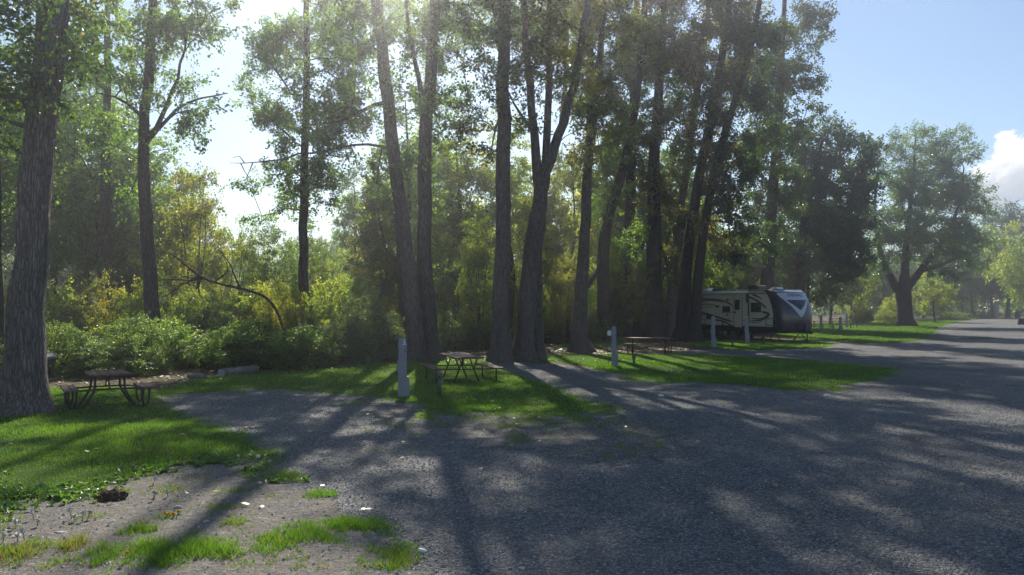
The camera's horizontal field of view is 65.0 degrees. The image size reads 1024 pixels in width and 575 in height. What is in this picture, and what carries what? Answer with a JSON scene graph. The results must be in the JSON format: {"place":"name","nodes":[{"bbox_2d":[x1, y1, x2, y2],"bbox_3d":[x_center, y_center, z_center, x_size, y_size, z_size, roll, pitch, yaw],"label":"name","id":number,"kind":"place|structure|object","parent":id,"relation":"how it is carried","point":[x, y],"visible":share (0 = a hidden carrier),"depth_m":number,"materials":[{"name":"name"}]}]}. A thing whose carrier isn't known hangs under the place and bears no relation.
{"place":"outdoors","nodes":[
{"label":"outdoors","id":0,"kind":"place"},
{"bbox_2d":[0,387,279,498],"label":"lawn","id":1,"kind":"structure","parent":0,"point":[103,404],"depth_m":11.85,"materials":[{"name":"plant"}]},
{"bbox_2d":[60,369,155,409],"bbox_3d":[-8.461,2.131,16.813,1.668,0.718,1.250,1,-2,-33],"label":"picnic table","id":2,"kind":"object","parent":1,"relation":"on","point":[72,389],"visible":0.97,"depth_m":16.71,"materials":[{"name":"red wood"}]},
{"bbox_2d":[158,357,611,412],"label":"lawn","id":3,"kind":"structure","parent":0,"point":[424,390],"depth_m":21.02,"materials":[{"name":"plant"}]},
{"bbox_2d":[252,330,339,370],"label":"shrub","id":4,"kind":"object","parent":3,"relation":"on","point":[277,352],"visible":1,"depth_m":26.81,"materials":[{"name":"green plant"}]},
{"bbox_2d":[321,298,374,363],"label":"shrub","id":5,"kind":"object","parent":3,"relation":"on","point":[357,326],"visible":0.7,"depth_m":29.17,"materials":[{"name":"green plant"}]},
{"bbox_2d":[339,288,404,363],"bbox_3d":[-5.360,1.575,30.275,2.939,3.109,2.936,1,-2,-32],"label":"shrub","id":6,"kind":"object","parent":3,"relation":"on","point":[370,354],"visible":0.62,"depth_m":29.72,"materials":[{"name":"green plant"}]},
{"bbox_2d":[391,338,409,396],"bbox_3d":[-2.596,1.891,18.661,0.446,1.420,0.222,0,-1,-8],"label":"utility pedestal","id":7,"kind":"object","parent":3,"relation":"on","point":[403,382],"visible":0.88,"depth_m":18.59,"materials":[{"name":"grey plastic"}]},
{"bbox_2d":[420,353,503,381],"bbox_3d":[-1.444,2.258,22.555,1.928,0.722,2.300,0,-1,-16],"label":"picnic table","id":8,"kind":"object","parent":3,"relation":"on","point":[459,356],"visible":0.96,"depth_m":22.17,"materials":[{"name":"brown wood"}]},
{"bbox_2d":[0,352,1020,513],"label":"fallen leaves","id":9,"kind":"object","parent":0,"point":[776,484],"depth_m":13.31,"materials":[{"name":"brown plant"}]},
{"bbox_2d":[0,317,1023,574],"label":"gravel road","id":10,"kind":"structure","parent":0,"point":[944,359],"depth_m":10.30,"materials":[{"name":"grey gravel"}]},
{"bbox_2d":[0,456,431,574],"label":"dirt patch","id":11,"kind":"object","parent":10,"relation":"on","point":[290,504],"visible":0.69,"depth_m":7.55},
{"bbox_2d":[0,362,671,520],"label":"weed rosettes","id":12,"kind":"object","parent":10,"relation":"on","point":[73,491],"visible":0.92,"depth_m":9.50,"materials":[{"name":"green plant"}]},
{"bbox_2d":[0,360,851,574],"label":"tuft grass","id":13,"kind":"structure","parent":10,"relation":"on","point":[315,532],"depth_m":7.06,"materials":[{"name":"green plant"}]},
{"bbox_2d":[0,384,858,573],"bbox_3d":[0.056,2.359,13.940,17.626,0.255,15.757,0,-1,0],"label":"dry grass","id":14,"kind":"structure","parent":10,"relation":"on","point":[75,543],"depth_m":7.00,"materials":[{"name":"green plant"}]},
{"bbox_2d":[0,318,976,508],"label":"edge grass","id":15,"kind":"structure","parent":10,"relation":"on","point":[399,401],"depth_m":19.43,"materials":[{"name":"green plant"}]},
{"bbox_2d":[340,397,698,465],"bbox_3d":[-0.160,2.455,15.127,4.141,0.112,9.825,1,-2,-37],"label":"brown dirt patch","id":16,"kind":"object","parent":10,"relation":"on","point":[590,454],"visible":0.94,"depth_m":13.40,"materials":[{"name":"gravel"}]},
{"bbox_2d":[0,0,1023,307],"label":"sky","id":17,"kind":"structure","parent":0,"point":[940,63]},
{"bbox_2d":[4,308,1023,395],"bbox_3d":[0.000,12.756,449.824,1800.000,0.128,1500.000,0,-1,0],"label":"ground","id":18,"kind":"structure","parent":0,"point":[214,372],"depth_m":30.70,"materials":[{"name":"green plant"}]},
{"bbox_2d":[0,85,22,223],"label":"woodland tree","id":19,"kind":"object","parent":18,"relation":"on","point":[7,176],"visible":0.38,"depth_m":40.70,"materials":[{"name":"green plant"}]},
{"bbox_2d":[0,35,58,369],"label":"young tree","id":20,"kind":"object","parent":18,"relation":"on","point":[19,134],"visible":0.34,"depth_m":23.98,"materials":[{"name":"green plant"}]},
{"bbox_2d":[0,309,86,376],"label":"shrub","id":21,"kind":"object","parent":18,"relation":"on","point":[65,337],"visible":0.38,"depth_m":24.50,"materials":[{"name":"green plant"}]},
{"bbox_2d":[1,122,102,303],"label":"woodland tree","id":22,"kind":"object","parent":18,"relation":"on","point":[54,273],"visible":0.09,"depth_m":49.44,"materials":[{"name":"green plant"}]},
{"bbox_2d":[0,0,132,416],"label":"cottonwood","id":23,"kind":"object","parent":18,"relation":"on","point":[56,44],"visible":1,"depth_m":15.40,"materials":[{"name":"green plant"}]},
{"bbox_2d":[45,277,98,336],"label":"shrub","id":24,"kind":"object","parent":18,"relation":"on","point":[62,298],"visible":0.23,"depth_m":32.26,"materials":[{"name":"green plant"}]},
{"bbox_2d":[1,75,159,304],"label":"woodland tree","id":25,"kind":"object","parent":18,"relation":"on","point":[57,191],"visible":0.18,"depth_m":45.62,"materials":[{"name":"green plant"}]},
{"bbox_2d":[47,294,113,338],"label":"shrub","id":26,"kind":"object","parent":18,"relation":"on","point":[95,320],"visible":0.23,"depth_m":32.68,"materials":[{"name":"green plant"}]},
{"bbox_2d":[6,0,186,322],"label":"cottonwood","id":27,"kind":"object","parent":18,"relation":"on","point":[107,247],"visible":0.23,"depth_m":41.02,"materials":[{"name":"green plant"}]},
{"bbox_2d":[61,266,132,336],"bbox_3d":[-17.373,1.269,34.068,3.634,4.332,3.414,0,-1,-13],"label":"shrub","id":28,"kind":"object","parent":18,"relation":"on","point":[102,303],"visible":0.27,"depth_m":33.95,"materials":[{"name":"green plant"}]},
{"bbox_2d":[50,162,157,308],"bbox_3d":[-21.676,-1.834,42.199,5.251,10.149,6.077,1,-2,-43],"label":"woodland tree","id":29,"kind":"object","parent":18,"relation":"on","point":[83,214],"visible":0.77,"depth_m":41.21,"materials":[{"name":"green plant"}]},
{"bbox_2d":[50,339,157,376],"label":"shrub","id":30,"kind":"object","parent":18,"relation":"on","point":[96,363],"visible":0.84,"depth_m":24.03,"materials":[{"name":"green plant"}]},
{"bbox_2d":[74,93,174,320],"bbox_3d":[-21.102,-3.629,44.126,5.927,13.939,5.370,-1,-2,42],"label":"woodland tree","id":31,"kind":"object","parent":18,"relation":"on","point":[155,175],"visible":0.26,"depth_m":43.30,"materials":[{"name":"green plant"}]},
{"bbox_2d":[92,275,165,337],"bbox_3d":[-14.823,1.351,31.480,2.894,3.783,2.892,0,-1,-9],"label":"shrub","id":32,"kind":"object","parent":18,"relation":"on","point":[135,307],"visible":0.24,"depth_m":31.09,"materials":[{"name":"green plant"}]},
{"bbox_2d":[89,309,184,373],"bbox_3d":[-11.971,1.839,25.688,2.988,2.293,2.807,1,-2,-34],"label":"shrub","id":33,"kind":"object","parent":18,"relation":"on","point":[148,341],"visible":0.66,"depth_m":25.47,"materials":[{"name":"green plant"}]},
{"bbox_2d":[57,0,243,339],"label":"cottonwood","id":34,"kind":"object","parent":18,"relation":"on","point":[153,27],"visible":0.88,"depth_m":29.90,"materials":[{"name":"green plant"}]},
{"bbox_2d":[115,314,201,371],"bbox_3d":[-12.037,1.925,27.347,3.130,2.129,3.133,0,-1,9],"label":"shrub","id":35,"kind":"object","parent":18,"relation":"on","point":[177,339],"visible":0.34,"depth_m":27.45,"materials":[{"name":"green plant"}]},
{"bbox_2d":[137,165,220,315],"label":"woodland tree","id":36,"kind":"object","parent":18,"relation":"on","point":[160,248],"visible":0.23,"depth_m":45.41,"materials":[{"name":"green plant"}]},
{"bbox_2d":[160,282,215,341],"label":"shrub","id":37,"kind":"object","parent":18,"relation":"on","point":[187,312],"visible":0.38,"depth_m":33.71,"materials":[{"name":"green plant"}]},
{"bbox_2d":[154,158,236,317],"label":"young tree","id":38,"kind":"object","parent":18,"relation":"on","point":[181,224],"visible":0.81,"depth_m":39.71,"materials":[{"name":"green plant"}]},
{"bbox_2d":[188,287,242,338],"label":"shrub","id":39,"kind":"object","parent":18,"relation":"on","point":[222,319],"visible":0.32,"depth_m":34.62,"materials":[{"name":"green plant"}]},
{"bbox_2d":[156,249,284,334],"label":"dead tree","id":40,"kind":"object","parent":18,"relation":"on","point":[199,277],"visible":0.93,"depth_m":31.48,"materials":[{"name":"brown wood"}]},
{"bbox_2d":[176,320,272,368],"bbox_3d":[-9.670,2.055,27.318,2.973,1.875,2.793,0,-1,8],"label":"shrub","id":41,"kind":"object","parent":18,"relation":"on","point":[209,355],"visible":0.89,"depth_m":27.00,"materials":[{"name":"green plant"}]},
{"bbox_2d":[191,210,275,317],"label":"tree","id":42,"kind":"object","parent":18,"relation":"on","point":[244,254],"visible":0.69,"depth_m":39.67,"materials":[{"name":"green plant"}]},
{"bbox_2d":[217,279,283,334],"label":"shrub","id":43,"kind":"object","parent":18,"relation":"on","point":[247,304],"visible":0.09,"depth_m":35.80,"materials":[{"name":"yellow plant"}]},
{"bbox_2d":[210,313,293,366],"bbox_3d":[-9.275,1.934,28.278,3.233,2.116,3.236,0,-1,8],"label":"shrub","id":44,"kind":"object","parent":18,"relation":"on","point":[269,329],"visible":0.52,"depth_m":27.73,"materials":[{"name":"green plant"}]},
{"bbox_2d":[224,207,298,311],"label":"tree","id":45,"kind":"object","parent":18,"relation":"on","point":[274,236],"visible":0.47,"depth_m":42.12,"materials":[{"name":"green plant"}]},
{"bbox_2d":[254,274,308,340],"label":"shrub","id":46,"kind":"object","parent":18,"relation":"on","point":[290,316],"visible":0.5,"depth_m":33.60,"materials":[{"name":"green plant"}]},
{"bbox_2d":[221,0,377,313],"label":"cottonwood","id":47,"kind":"object","parent":18,"relation":"on","point":[269,46],"visible":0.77,"depth_m":35.84,"materials":[{"name":"green plant"}]},
{"bbox_2d":[269,218,340,309],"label":"tree","id":48,"kind":"object","parent":18,"relation":"on","point":[310,239],"visible":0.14,"depth_m":46.57,"materials":[{"name":"green plant"}]},
{"bbox_2d":[280,322,361,366],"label":"shrub","id":49,"kind":"object","parent":18,"relation":"on","point":[328,342],"visible":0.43,"depth_m":27.96,"materials":[{"name":"green plant"}]},
{"bbox_2d":[286,273,358,336],"bbox_3d":[-8.181,1.318,35.096,3.580,3.991,3.584,0,-1,5],"label":"shrub","id":50,"kind":"object","parent":18,"relation":"on","point":[313,316],"visible":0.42,"depth_m":34.51,"materials":[{"name":"green plant"}]},
{"bbox_2d":[293,233,371,320],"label":"tree","id":51,"kind":"object","parent":18,"relation":"on","point":[327,268],"visible":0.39,"depth_m":43.88,"materials":[{"name":"green plant"}]},
{"bbox_2d":[233,0,446,360],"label":"cottonwood","id":52,"kind":"object","parent":18,"relation":"on","point":[380,36],"visible":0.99,"depth_m":30.59,"materials":[{"name":"green plant"}]},
{"bbox_2d":[325,159,384,297],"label":"woodland tree","id":53,"kind":"object","parent":18,"relation":"on","point":[350,215],"visible":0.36,"depth_m":57.62,"materials":[{"name":"green plant"}]},
{"bbox_2d":[337,267,386,330],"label":"shrub","id":54,"kind":"object","parent":18,"relation":"on","point":[357,288],"visible":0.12,"depth_m":36.06,"materials":[{"name":"green plant"}]},
{"bbox_2d":[303,0,441,330],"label":"cottonwood","id":55,"kind":"object","parent":18,"relation":"on","point":[400,299],"visible":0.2,"depth_m":41.83,"materials":[{"name":"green plant"}]},
{"bbox_2d":[338,181,408,317],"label":"woodland tree","id":56,"kind":"object","parent":18,"relation":"on","point":[387,264],"visible":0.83,"depth_m":42.60,"materials":[{"name":"green plant"}]},
{"bbox_2d":[354,80,456,288],"bbox_3d":[-6.357,-4.673,48.020,5.375,16.094,5.378,1,-2,-37],"label":"woodland tree","id":57,"kind":"object","parent":18,"relation":"on","point":[411,191],"visible":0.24,"depth_m":47.89,"materials":[{"name":"green plant"}]},
{"bbox_2d":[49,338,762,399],"bbox_3d":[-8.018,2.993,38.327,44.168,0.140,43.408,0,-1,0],"label":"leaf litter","id":58,"kind":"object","parent":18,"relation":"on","point":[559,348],"visible":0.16,"depth_m":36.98,"materials":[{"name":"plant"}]},
{"bbox_2d":[388,104,464,282],"bbox_3d":[-6.302,-5.467,62.325,6.405,18.501,6.529,0,-1,-1],"label":"woodland tree","id":59,"kind":"object","parent":18,"relation":"on","point":[434,235],"visible":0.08,"depth_m":61.49,"materials":[{"name":"green plant"}]},
{"bbox_2d":[370,0,491,360],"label":"cottonwood","id":60,"kind":"object","parent":18,"relation":"on","point":[425,103],"visible":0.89,"depth_m":30.88,"materials":[{"name":"green plant"}]},
{"bbox_2d":[413,111,495,319],"bbox_3d":[-3.455,-4.567,58.300,6.914,16.508,7.048,-1,-2,30],"label":"woodland tree","id":61,"kind":"object","parent":18,"relation":"on","point":[463,173],"visible":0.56,"depth_m":57.05,"materials":[{"name":"green plant"}]},
{"bbox_2d":[418,243,492,327],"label":"woodland tree","id":62,"kind":"object","parent":18,"relation":"on","point":[445,281],"visible":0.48,"depth_m":45.49,"materials":[{"name":"green plant"}]},
{"bbox_2d":[401,0,516,274],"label":"cottonwood","id":63,"kind":"object","parent":18,"relation":"on","point":[448,50],"visible":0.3,"depth_m":43.09,"materials":[{"name":"green plant"}]},
{"bbox_2d":[437,309,484,350],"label":"shrub","id":64,"kind":"object","parent":18,"relation":"on","point":[458,330],"visible":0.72,"depth_m":39.74,"materials":[{"name":"green plant"}]},
{"bbox_2d":[446,214,495,345],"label":"young tree","id":65,"kind":"object","parent":18,"relation":"on","point":[475,264],"visible":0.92,"depth_m":41.78,"materials":[{"name":"green plant"}]},
{"bbox_2d":[430,0,556,362],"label":"cottonwood","id":66,"kind":"object","parent":18,"relation":"on","point":[500,350],"visible":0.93,"depth_m":30.52,"materials":[{"name":"green plant"}]},
{"bbox_2d":[457,105,556,331],"bbox_3d":[-0.379,-4.718,56.246,6.128,16.635,6.132,1,-2,-43],"label":"woodland tree","id":67,"kind":"object","parent":18,"relation":"on","point":[519,231],"visible":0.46,"depth_m":55.69,"materials":[{"name":"green plant"}]},
{"bbox_2d":[2,235,1023,316],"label":"distant wood","id":68,"kind":"object","parent":18,"relation":"on","point":[1002,305],"visible":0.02,"depth_m":181.74,"materials":[{"name":"green plant"}]},
{"bbox_2d":[475,0,572,112],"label":"cottonwood","id":69,"kind":"object","parent":18,"relation":"on","point":[537,94],"visible":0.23,"depth_m":40.96,"materials":[{"name":"green plant"}]},
{"bbox_2d":[511,0,556,359],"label":"cottonwood","id":70,"kind":"object","parent":18,"relation":"on","point":[540,350],"visible":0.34,"depth_m":32.90,"materials":[{"name":"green plant"}]},
{"bbox_2d":[511,153,566,299],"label":"woodland tree","id":71,"kind":"object","parent":18,"relation":"on","point":[550,239],"visible":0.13,"depth_m":59.19,"materials":[{"name":"green plant"}]},
{"bbox_2d":[476,0,621,361],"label":"cottonwood","id":72,"kind":"object","parent":18,"relation":"on","point":[523,348],"visible":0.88,"depth_m":31.36,"materials":[{"name":"green plant"}]},
{"bbox_2d":[543,253,576,343],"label":"young tree","id":73,"kind":"object","parent":18,"relation":"on","point":[559,281],"visible":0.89,"depth_m":45.79,"materials":[{"name":"green plant"}]},
{"bbox_2d":[542,263,596,330],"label":"shrub","id":74,"kind":"object","parent":18,"relation":"on","point":[547,313],"visible":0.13,"depth_m":57.45,"materials":[{"name":"green plant"}]},
{"bbox_2d":[522,141,618,298],"bbox_3d":[4.052,-3.493,57.971,7.273,14.225,6.285,1,-2,-31],"label":"woodland tree","id":75,"kind":"object","parent":18,"relation":"on","point":[562,181],"visible":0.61,"depth_m":57.25,"materials":[{"name":"green plant"}]},
{"bbox_2d":[532,0,633,331],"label":"cottonwood","id":76,"kind":"object","parent":18,"relation":"on","point":[575,13],"visible":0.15,"depth_m":43.67,"materials":[{"name":"green plant"}]},
{"bbox_2d":[544,0,652,352],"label":"cottonwood","id":77,"kind":"object","parent":18,"relation":"on","point":[624,28],"visible":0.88,"depth_m":36.89,"materials":[{"name":"green plant"}]},
{"bbox_2d":[565,122,644,288],"bbox_3d":[7.315,-4.927,64.060,7.004,17.433,7.008,0,-1,18],"label":"woodland tree","id":78,"kind":"object","parent":18,"relation":"on","point":[591,261],"visible":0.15,"depth_m":63.42,"materials":[{"name":"green plant"}]},
{"bbox_2d":[591,223,646,328],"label":"woodland tree","id":79,"kind":"object","parent":18,"relation":"on","point":[613,269],"visible":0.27,"depth_m":57.22,"materials":[{"name":"green plant"}]},
{"bbox_2d":[594,0,665,337],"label":"cottonwood","id":80,"kind":"object","parent":18,"relation":"on","point":[630,330],"visible":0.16,"depth_m":52.81,"materials":[{"name":"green plant"}]},
{"bbox_2d":[574,0,686,340],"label":"cottonwood","id":81,"kind":"object","parent":18,"relation":"on","point":[613,196],"visible":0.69,"depth_m":48.74,"materials":[{"name":"green plant"}]},
{"bbox_2d":[620,259,656,339],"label":"young tree","id":82,"kind":"object","parent":18,"relation":"on","point":[640,307],"visible":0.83,"depth_m":49.76,"materials":[{"name":"green plant"}]},
{"bbox_2d":[610,260,666,335],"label":"shrub","id":83,"kind":"object","parent":18,"relation":"on","point":[617,316],"visible":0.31,"depth_m":56.86,"materials":[{"name":"green plant"}]},
{"bbox_2d":[607,0,702,340],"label":"cottonwood","id":84,"kind":"object","parent":18,"relation":"on","point":[656,188],"visible":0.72,"depth_m":49.69,"materials":[{"name":"green plant"}]},
{"bbox_2d":[636,143,714,294],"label":"woodland tree","id":85,"kind":"object","parent":18,"relation":"on","point":[665,234],"visible":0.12,"depth_m":61.53,"materials":[{"name":"green plant"}]},
{"bbox_2d":[640,2,722,339],"bbox_3d":[11.611,-11.194,51.570,7.183,29.256,6.137,1,-2,-35],"label":"cottonwood","id":86,"kind":"object","parent":18,"relation":"on","point":[671,301],"visible":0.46,"depth_m":50.80,"materials":[{"name":"green plant"}]},
{"bbox_2d":[668,0,777,341],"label":"cottonwood","id":87,"kind":"object","parent":18,"relation":"on","point":[705,32],"visible":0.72,"depth_m":48.24,"materials":[{"name":"green plant"}]},
{"bbox_2d":[684,0,800,341],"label":"cottonwood","id":88,"kind":"object","parent":18,"relation":"on","point":[744,35],"visible":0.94,"depth_m":46.75,"materials":[{"name":"green plant"}]},
{"bbox_2d":[705,224,781,289],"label":"woodland tree","id":89,"kind":"object","parent":18,"relation":"on","point":[737,278],"visible":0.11,"depth_m":75.92,"materials":[{"name":"green plant"}]},
{"bbox_2d":[691,285,813,341],"bbox_3d":[15.576,1.605,52.380,2.910,3.470,11.117,0,-1,-20],"label":"travel trailer","id":90,"kind":"object","parent":18,"relation":"on","point":[773,310],"visible":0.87,"depth_m":50.17,"materials":[{"name":"beige metal"}]},
{"bbox_2d":[727,0,840,334],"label":"cottonwood","id":91,"kind":"object","parent":18,"relation":"on","point":[784,81],"visible":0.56,"depth_m":59.59,"materials":[{"name":"green plant"}]},
{"bbox_2d":[933,243,1011,317],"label":"woodland tree","id":92,"kind":"object","parent":18,"relation":"on","point":[961,297],"visible":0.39,"depth_m":147.91,"materials":[{"name":"green plant"}]},
{"bbox_2d":[974,198,1023,317],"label":"woodland tree","id":93,"kind":"object","parent":18,"relation":"on","point":[1006,218],"visible":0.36,"depth_m":144.18,"materials":[{"name":"green plant"}]},
{"bbox_2d":[976,219,1023,310],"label":"weeping willow","id":94,"kind":"object","parent":18,"relation":"on","point":[1013,280],"visible":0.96,"depth_m":118.45,"materials":[{"name":"green plant"}]},
{"bbox_2d":[545,353,894,389],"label":"lawn","id":95,"kind":"structure","parent":0,"point":[720,360],"depth_m":26.25,"materials":[{"name":"plant"}]},
{"bbox_2d":[693,340,828,349],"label":"lawn grass","id":96,"kind":"structure","parent":0,"point":[740,346],"depth_m":43.23,"materials":[{"name":"green plant"}]},
{"bbox_2d":[771,319,965,342],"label":"lawn","id":97,"kind":"structure","parent":0,"point":[879,325],"depth_m":64.37,"materials":[{"name":"plant"}]},
{"bbox_2d":[752,216,875,314],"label":"woodland tree","id":98,"kind":"object","parent":97,"relation":"on","point":[786,282],"visible":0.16,"depth_m":73.26,"materials":[{"name":"green plant"}]},
{"bbox_2d":[765,110,892,292],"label":"shade tree","id":99,"kind":"object","parent":97,"relation":"on","point":[825,218],"visible":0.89,"depth_m":68.28,"materials":[{"name":"green plant"}]},
{"bbox_2d":[806,248,879,322],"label":"woodland tree","id":100,"kind":"object","parent":97,"relation":"on","point":[847,291],"visible":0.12,"depth_m":99.19,"materials":[{"name":"green plant"}]},
{"bbox_2d":[829,265,881,317],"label":"woodland tree","id":101,"kind":"object","parent":97,"relation":"on","point":[859,302],"visible":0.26,"depth_m":104.19,"materials":[{"name":"green plant"}]},
{"bbox_2d":[859,118,1005,325],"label":"spreading tree","id":102,"kind":"object","parent":97,"relation":"on","point":[958,233],"visible":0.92,"depth_m":86.26,"materials":[{"name":"green plant"}]},
{"bbox_2d":[912,271,959,321],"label":"woodland tree","id":103,"kind":"object","parent":97,"relation":"on","point":[940,297],"visible":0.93,"depth_m":107.30,"materials":[{"name":"green plant"}]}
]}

